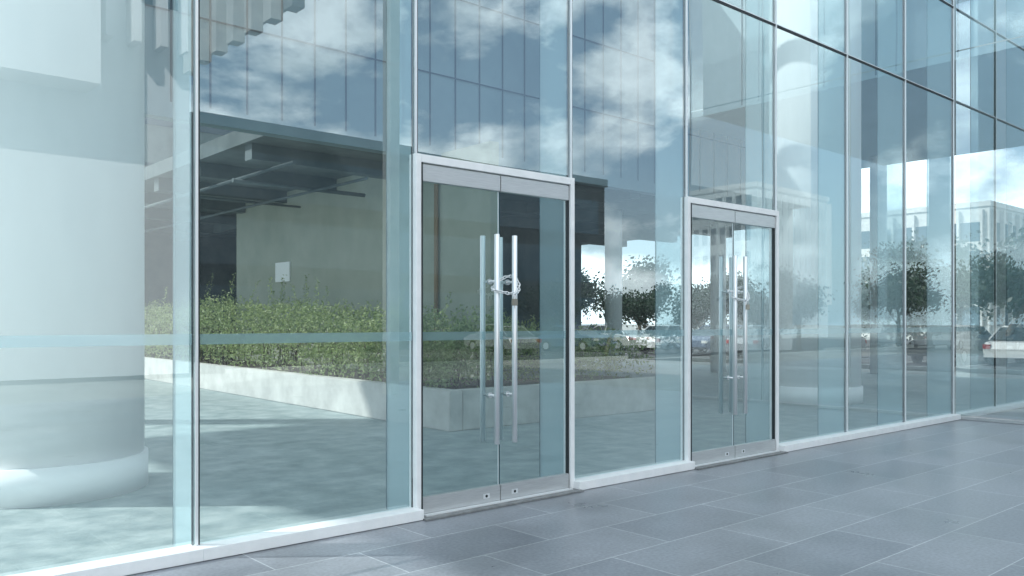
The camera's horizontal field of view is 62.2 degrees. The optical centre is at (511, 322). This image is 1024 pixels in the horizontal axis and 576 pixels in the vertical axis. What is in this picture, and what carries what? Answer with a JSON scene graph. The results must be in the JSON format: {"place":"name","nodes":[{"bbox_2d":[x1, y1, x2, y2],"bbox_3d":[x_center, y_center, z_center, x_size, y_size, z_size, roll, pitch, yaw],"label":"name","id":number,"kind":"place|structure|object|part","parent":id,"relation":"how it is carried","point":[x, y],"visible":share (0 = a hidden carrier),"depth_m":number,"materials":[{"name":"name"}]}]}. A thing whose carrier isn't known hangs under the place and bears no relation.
{"place":"outdoors","nodes":[
{"label":"outdoors","id":0,"kind":"place"},
{"bbox_2d":[145,124,222,162],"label":"walls","id":1,"kind":"structure","parent":0,"point":[158,143],"depth_m":42.63,"materials":[{"name":"white paint"}]},
{"bbox_2d":[175,122,180,154],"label":"fins","id":2,"kind":"object","parent":1,"relation":"attached to","point":[177,138],"depth_m":42.73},
{"bbox_2d":[145,118,232,134],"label":"windows","id":3,"kind":"structure","parent":1,"relation":"attached to","point":[157,122],"depth_m":43.37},
{"bbox_2d":[145,131,756,244],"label":"soffit","id":4,"kind":"structure","parent":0,"point":[228,149],"depth_m":18.44,"materials":[{"name":"grey paint"}]},
{"bbox_2d":[145,0,768,208],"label":"back wall","id":5,"kind":"structure","parent":4,"relation":"on","point":[226,110],"depth_m":17.02,"materials":[{"name":"clear glass"}]},
{"bbox_2d":[145,0,768,201],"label":"wall panel joints","id":6,"kind":"object","parent":5,"relation":"attached to","point":[455,78],"depth_m":17.75,"materials":[{"name":"grey metal"}]},
{"bbox_2d":[145,143,768,246],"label":"ceiling beams","id":7,"kind":"structure","parent":4,"relation":"attached to","point":[668,217],"depth_m":22.62,"materials":[{"name":"grey concrete"}]},
{"bbox_2d":[145,160,367,231],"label":"ceiling pipes","id":8,"kind":"object","parent":7,"relation":"attached to","point":[308,190],"visible":0.75,"depth_m":18.12,"materials":[{"name":"grey metal"}]},
{"bbox_2d":[0,360,966,575],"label":"lobby floor","id":9,"kind":"structure","parent":0,"point":[266,465],"depth_m":10.00,"materials":[{"name":"grey tile"}]},
{"bbox_2d":[0,446,147,508],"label":"base","id":10,"kind":"object","parent":9,"relation":"on","point":[41,487],"visible":0.72,"depth_m":7.28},
{"bbox_2d":[0,0,144,469],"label":"shaft","id":11,"kind":"object","parent":10,"relation":"on","point":[72,232],"visible":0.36,"depth_m":7.30,"materials":[{"name":"white paint"}]},
{"bbox_2d":[145,162,236,359],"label":"wall","id":12,"kind":"structure","parent":9,"relation":"on","point":[218,257],"depth_m":32.44,"materials":[{"name":"white paint"}]},
{"bbox_2d":[237,141,498,379],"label":"partition wall","id":13,"kind":"structure","parent":9,"relation":"on","point":[335,244],"depth_m":18.72,"materials":[{"name":"white paint"}]},
{"bbox_2d":[275,261,290,281],"bbox_3d":[-5.890,-1.300,21.818,0.031,0.500,0.800,0,0,-41],"label":"electrical utility box","id":14,"kind":"object","parent":13,"relation":"attached to","point":[282,269],"visible":1,"depth_m":21.76,"materials":[{"name":"grey metal"}]},
{"bbox_2d":[434,184,437,370],"bbox_3d":[-1.497,-1.000,16.759,0.090,3.900,0.090,0,0,-41],"label":"wall pipe","id":15,"kind":"object","parent":13,"relation":"attached to","point":[436,246],"depth_m":16.73,"materials":[{"name":"grey metal"}]},
{"bbox_2d":[145,326,680,431],"bbox_3d":[-6.788,0.825,22.794,5.300,1.455,23.948,0,0,-41],"label":"concrete planter","id":16,"kind":"object","parent":9,"relation":"on","point":[453,408],"visible":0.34,"depth_m":14.58,"materials":[{"name":"concrete"}]},
{"bbox_2d":[145,273,657,387],"bbox_3d":[-6.077,-0.124,21.888,4.904,2.385,21.128,0,0,-41],"label":"hedge","id":17,"kind":"object","parent":16,"relation":"on","point":[446,353],"visible":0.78,"depth_m":15.52,"materials":[{"name":"green plant"}]},
{"bbox_2d":[500,226,580,370],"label":"wall","id":18,"kind":"structure","parent":9,"relation":"on","point":[552,274],"depth_m":28.44,"materials":[{"name":"white paint"}]},
{"bbox_2d":[605,208,621,376],"bbox_3d":[2.804,-0.898,23.469,0.480,4.904,0.480,0,0,-41],"label":"shaft","id":19,"kind":"object","parent":9,"relation":"on","point":[613,268],"visible":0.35,"depth_m":23.26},
{"bbox_2d":[710,222,725,371],"bbox_3d":[6.484,-0.898,26.704,0.480,4.904,0.480,0,0,-41],"label":"shaft","id":20,"kind":"object","parent":9,"relation":"on","point":[717,240],"visible":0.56,"depth_m":26.52,"materials":[{"name":"white paint"}]},
{"bbox_2d":[767,383,862,404],"bbox_3d":[5.989,1.391,16.816,1.790,0.323,1.790,0,0,-41],"label":"base","id":21,"kind":"object","parent":9,"relation":"on","point":[807,396],"visible":0.71,"depth_m":16.04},
{"bbox_2d":[769,0,860,387],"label":"shaft","id":22,"kind":"object","parent":21,"relation":"on","point":[797,133],"visible":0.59,"depth_m":16.06,"materials":[{"name":"white paint"}]},
{"bbox_2d":[870,156,886,373],"bbox_3d":[11.180,-1.748,25.905,0.480,6.604,0.480,0,0,-41],"label":"shaft","id":23,"kind":"object","parent":9,"relation":"on","point":[882,264],"visible":0.94,"depth_m":25.70,"materials":[{"name":"white paint"}]},
{"bbox_2d":[929,123,949,383],"bbox_3d":[10.908,-1.748,21.671,0.480,6.604,0.480,0,0,-41],"label":"shaft","id":24,"kind":"object","parent":9,"relation":"on","point":[939,253],"visible":1,"depth_m":21.47,"materials":[{"name":"white paint"}]},
{"bbox_2d":[680,64,955,168],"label":"side soffit","id":25,"kind":"structure","parent":24,"relation":"on","point":[925,109],"depth_m":21.11,"materials":[{"name":"white paint"}]},
{"bbox_2d":[673,0,1023,123],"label":"side upper wall","id":26,"kind":"structure","parent":25,"relation":"on","point":[714,58],"depth_m":19.74,"materials":[{"name":"white paint"}]},
{"bbox_2d":[741,0,958,104],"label":"side wall joints","id":27,"kind":"object","parent":26,"relation":"attached to","point":[742,46],"visible":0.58,"depth_m":19.89,"materials":[{"name":"grey metal"}]},
{"bbox_3d":[-1.567,-4.002,6.330,22.699,11.096,0.374,0,0,-41],"label":"glass","id":28,"kind":"object","parent":9,"relation":"on","visible":0},
{"bbox_2d":[173,0,877,544],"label":"glass fin","id":29,"kind":"object","parent":28,"relation":"attached to","point":[539,236],"visible":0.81,"depth_m":8.20,"materials":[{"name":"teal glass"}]},
{"bbox_2d":[191,0,952,544],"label":"gaskets","id":30,"kind":"object","parent":28,"relation":"attached to","point":[567,176],"visible":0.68,"depth_m":7.89,"materials":[{"name":"black"}]},
{"bbox_2d":[126,416,1023,575],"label":"pavement","id":31,"kind":"structure","parent":0,"point":[944,499],"depth_m":6.42,"materials":[{"name":"tile"}]},
{"bbox_2d":[8,544,202,575],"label":"sill","id":32,"kind":"structure","parent":31,"relation":"on","point":[131,564],"depth_m":5.23,"materials":[{"name":"white metal"}]},
{"bbox_2d":[194,506,423,560],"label":"sill","id":33,"kind":"structure","parent":31,"relation":"on","point":[236,545],"depth_m":6.01,"materials":[{"name":"white metal"}]},
{"bbox_2d":[423,488,583,520],"bbox_3d":[-0.079,1.540,7.281,1.765,0.013,0.230,0,0,-41],"label":"threshold","id":34,"kind":"object","parent":31,"relation":"on","point":[476,509],"visible":0.57,"depth_m":7.15,"materials":[{"name":"metal"}]},
{"bbox_2d":[409,153,574,508],"bbox_3d":[-0.119,0.102,7.326,1.781,2.885,0.100,0,0,-41],"label":"frame","id":35,"kind":"object","parent":34,"relation":"on","point":[418,158],"visible":0.73,"depth_m":6.77,"materials":[{"name":"white metal"}]},
{"bbox_2d":[423,164,499,513],"bbox_3d":[-0.429,0.133,7.047,0.826,2.795,0.236,0,0,-41],"label":"door leaf","id":36,"kind":"object","parent":35,"relation":"attached to","point":[433,174],"visible":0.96,"depth_m":7.17,"materials":[{"name":"silver glass"}]},
{"bbox_2d":[491,275,520,305],"bbox_3d":[-0.049,-0.280,7.248,0.312,0.270,0.158,0,0,-41],"label":"padlock chain","id":37,"kind":"object","parent":36,"relation":"hanging from","point":[515,302],"visible":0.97,"depth_m":7.21,"materials":[{"name":"silver metal"}]},
{"bbox_2d":[421,162,568,508],"bbox_3d":[-0.105,0.137,7.310,1.679,2.821,0.072,0,0,-41],"label":"frame gasket","id":38,"kind":"object","parent":35,"relation":"attached to","point":[566,336],"visible":0.54,"depth_m":7.86,"materials":[{"name":"silver metal"}]},
{"bbox_2d":[498,176,568,499],"bbox_3d":[0.198,0.133,7.598,0.826,2.795,0.236,0,0,-41],"label":"door leaf","id":39,"kind":"object","parent":35,"relation":"attached to","point":[548,483],"visible":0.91,"depth_m":7.44,"materials":[{"name":"silver glass"}]},
{"bbox_2d":[424,488,572,516],"bbox_3d":[-0.074,1.530,7.275,1.645,0.008,0.055,0,0,-41],"label":"threshold strip","id":40,"kind":"object","parent":34,"relation":"on","point":[491,503],"visible":0.86,"depth_m":7.20,"materials":[{"name":"silver metal"}]},
{"bbox_2d":[573,460,694,489],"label":"sill","id":41,"kind":"structure","parent":31,"relation":"on","point":[614,477],"depth_m":8.33,"materials":[{"name":"white metal"}]},
{"bbox_2d":[695,451,787,469],"bbox_3d":[2.542,1.540,9.585,1.765,0.013,0.230,0,0,-41],"label":"threshold","id":42,"kind":"object","parent":31,"relation":"on","point":[738,460],"visible":0.57,"depth_m":9.45,"materials":[{"name":"metal"}]},
{"bbox_2d":[681,196,778,460],"bbox_3d":[2.503,0.102,9.630,1.781,2.885,0.100,0,0,-41],"label":"frame","id":43,"kind":"object","parent":42,"relation":"on","point":[688,200],"visible":0.76,"depth_m":9.07,"materials":[{"name":"white metal"}]},
{"bbox_2d":[692,204,736,464],"bbox_3d":[2.192,0.133,9.351,0.826,2.795,0.236,0,0,-41],"label":"door leaf","id":44,"kind":"object","parent":43,"relation":"attached to","point":[724,452],"visible":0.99,"depth_m":9.47,"materials":[{"name":"silver glass"}]},
{"bbox_2d":[730,286,749,309],"bbox_3d":[2.572,-0.280,9.552,0.312,0.270,0.158,0,0,-41],"label":"padlock chain","id":45,"kind":"object","parent":44,"relation":"hanging from","point":[747,307],"visible":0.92,"depth_m":9.52,"materials":[{"name":"silver metal"}]},
{"bbox_2d":[691,203,774,460],"bbox_3d":[2.517,0.137,9.614,1.679,2.821,0.072,0,0,-41],"label":"frame gasket","id":46,"kind":"object","parent":43,"relation":"attached to","point":[773,333],"visible":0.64,"depth_m":10.16,"materials":[{"name":"black rubber"}]},
{"bbox_2d":[729,211,774,457],"bbox_3d":[2.819,0.133,9.902,0.826,2.795,0.236,0,0,-41],"label":"door leaf","id":47,"kind":"object","parent":43,"relation":"attached to","point":[767,445],"visible":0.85,"depth_m":9.74,"materials":[{"name":"silver glass"}]},
{"bbox_2d":[695,450,778,466],"bbox_3d":[2.547,1.530,9.579,1.645,0.008,0.055,0,0,-41],"label":"threshold strip","id":48,"kind":"object","parent":42,"relation":"on","point":[719,461],"visible":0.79,"depth_m":9.53,"materials":[{"name":"silver metal"}]},
{"bbox_2d":[778,432,854,451],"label":"sill","id":49,"kind":"structure","parent":31,"relation":"on","point":[793,445],"depth_m":10.64,"materials":[{"name":"white metal"}]},
{"bbox_2d":[848,422,912,438],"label":"sill","id":50,"kind":"structure","parent":31,"relation":"on","point":[878,430],"depth_m":11.82,"materials":[{"name":"white metal"}]},
{"bbox_2d":[906,414,960,427],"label":"sill","id":51,"kind":"structure","parent":31,"relation":"on","point":[927,421],"depth_m":12.97,"materials":[{"name":"white metal"}]},
{"bbox_2d":[956,0,1023,423],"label":"return facade","id":52,"kind":"structure","parent":31,"relation":"on","point":[989,230],"depth_m":13.27,"materials":[{"name":"clear glass"}]},
{"bbox_3d":[-9.265,1.506,-0.770,1.745,0.081,0.175,0,0,-41],"label":"sill","id":53,"kind":"object","parent":31,"relation":"on","visible":0},
{"bbox_2d":[195,0,953,545],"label":"mullion caps","id":54,"kind":"object","parent":53,"relation":"on","point":[571,176],"visible":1,"depth_m":9.04,"materials":[{"name":"silver metal"}]},
{"bbox_2d":[712,0,952,100],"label":"transom joints","id":55,"kind":"object","parent":54,"relation":"attached to","point":[810,40],"visible":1,"depth_m":11.02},
{"bbox_2d":[581,340,955,367],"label":"parking lot","id":56,"kind":"structure","parent":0,"point":[891,356],"depth_m":40.12,"materials":[{"name":"grey asphalt"}]},
{"bbox_2d":[581,267,604,322],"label":"tree","id":57,"kind":"object","parent":56,"relation":"on","point":[587,285],"visible":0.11,"depth_m":44.45,"materials":[{"name":"green plant"}]},
{"bbox_2d":[581,325,633,350],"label":"parked car","id":58,"kind":"object","parent":56,"relation":"on","point":[602,327],"visible":0.08,"depth_m":46.23,"materials":[{"name":"white paint"}]},
{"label":"windows","id":59,"kind":"part","parent":58,"relation":"part of","materials":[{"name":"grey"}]},
{"bbox_2d":[582,273,675,351],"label":"tree","id":60,"kind":"object","parent":56,"relation":"on","point":[637,304],"visible":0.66,"depth_m":44.26,"materials":[{"name":"green plant"}]},
{"bbox_2d":[598,253,680,335],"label":"tree","id":61,"kind":"object","parent":56,"relation":"on","point":[647,273],"visible":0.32,"depth_m":52.28,"materials":[{"name":"green plant"}]},
{"bbox_2d":[633,325,706,353],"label":"parked car","id":62,"kind":"object","parent":56,"relation":"on","point":[667,336],"visible":0.52,"depth_m":41.74,"materials":[{"name":"white paint"}]},
{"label":"windows","id":63,"kind":"part","parent":62,"relation":"part of","materials":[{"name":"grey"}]},
{"bbox_2d":[666,279,709,330],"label":"tree","id":64,"kind":"object","parent":56,"relation":"on","point":[698,321],"visible":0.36,"depth_m":60.14,"materials":[{"name":"green plant"}]},
{"bbox_2d":[676,325,753,353],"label":"parked car","id":65,"kind":"object","parent":56,"relation":"on","point":[700,338],"visible":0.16,"depth_m":40.03,"materials":[{"name":"blue paint"}]},
{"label":"windows","id":66,"kind":"part","parent":65,"relation":"part of","materials":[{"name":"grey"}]},
{"bbox_2d":[680,268,768,324],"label":"tree","id":67,"kind":"object","parent":56,"relation":"on","point":[758,312],"visible":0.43,"depth_m":45.12,"materials":[{"name":"green plant"}]},
{"bbox_2d":[726,325,768,357],"bbox_3d":[11.771,0.828,39.006,4.415,1.436,2.000,0,0,-41],"label":"parked car","id":68,"kind":"object","parent":56,"relation":"on","point":[757,337],"visible":0.38,"depth_m":37.57,"materials":[{"name":"grey paint"}]},
{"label":"windows","id":69,"kind":"part","parent":68,"relation":"part of","materials":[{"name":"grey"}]},
{"bbox_2d":[581,354,955,371],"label":"kerb","id":70,"kind":"structure","parent":56,"relation":"on","point":[894,367],"depth_m":31.95,"materials":[{"name":"concrete"}]},
{"bbox_2d":[861,338,866,351],"bbox_3d":[13.565,0.828,36.988,4.415,1.436,2.000,0,0,-41],"label":"parked car","id":71,"kind":"object","parent":56,"relation":"on","point":[863,343],"visible":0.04,"depth_m":37.56,"materials":[{"name":"grey paint"}]},
{"bbox_2d":[861,273,869,339],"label":"tree","id":72,"kind":"object","parent":56,"relation":"on","point":[866,327],"visible":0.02,"depth_m":45.40,"materials":[{"name":"green plant"}]},
{"bbox_2d":[861,224,955,362],"bbox_3d":[14.727,-1.133,32.533,6.472,5.465,5.477,0,0,-41],"label":"tree","id":73,"kind":"object","parent":56,"relation":"on","point":[917,284],"visible":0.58,"depth_m":31.81,"materials":[{"name":"green plant"}]},
{"bbox_2d":[861,259,955,338],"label":"tree","id":74,"kind":"object","parent":56,"relation":"on","point":[917,333],"depth_m":45.00,"materials":[{"name":"green plant"}]},
{"bbox_2d":[906,325,955,362],"bbox_3d":[17.130,0.828,32.932,4.415,1.436,2.000,0,0,-41],"label":"parked car","id":75,"kind":"object","parent":56,"relation":"on","point":[917,351],"visible":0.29,"depth_m":31.98,"materials":[{"name":"grey paint"}]},
{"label":"windows","id":76,"kind":"part","parent":75,"relation":"part of","materials":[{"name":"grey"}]},
{"bbox_2d":[906,230,955,357],"bbox_3d":[19.528,-1.237,37.224,5.675,5.646,6.058,0,0,41],"label":"tree","id":77,"kind":"object","parent":56,"relation":"on","point":[954,272],"depth_m":36.71,"materials":[{"name":"green plant"}]},
{"bbox_2d":[581,324,955,375],"bbox_3d":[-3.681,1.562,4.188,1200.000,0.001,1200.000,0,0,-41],"label":"ground","id":78,"kind":"structure","parent":0,"point":[630,328],"depth_m":34.10,"materials":[{"name":"grey concrete"}]},
{"bbox_2d":[581,155,955,323],"label":"sky","id":79,"kind":"structure","parent":0,"point":[917,172],"materials":[{"name":"white"}]},
{"bbox_2d":[720,0,953,99],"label":"transom caps","id":80,"kind":"object","parent":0,"point":[832,47],"visible":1,"depth_m":11.05,"materials":[{"name":"grey metal"}]},
{"bbox_2d":[861,209,955,336],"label":"walls","id":81,"kind":"structure","parent":0,"point":[922,219],"depth_m":89.57,"materials":[{"name":"concrete"}]},
{"bbox_2d":[891,215,915,330],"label":"fins","id":82,"kind":"object","parent":81,"relation":"attached to","point":[913,225],"visible":0.05,"depth_m":89.89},
{"bbox_2d":[861,224,955,324],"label":"windows","id":83,"kind":"structure","parent":81,"relation":"attached to","point":[923,231],"depth_m":89.63,"materials":[{"name":"blue"}]},
{"bbox_2d":[861,204,955,217],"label":"parapet","id":84,"kind":"structure","parent":81,"relation":"on","point":[908,210],"depth_m":88.95,"materials":[{"name":"concrete"}]}
]}

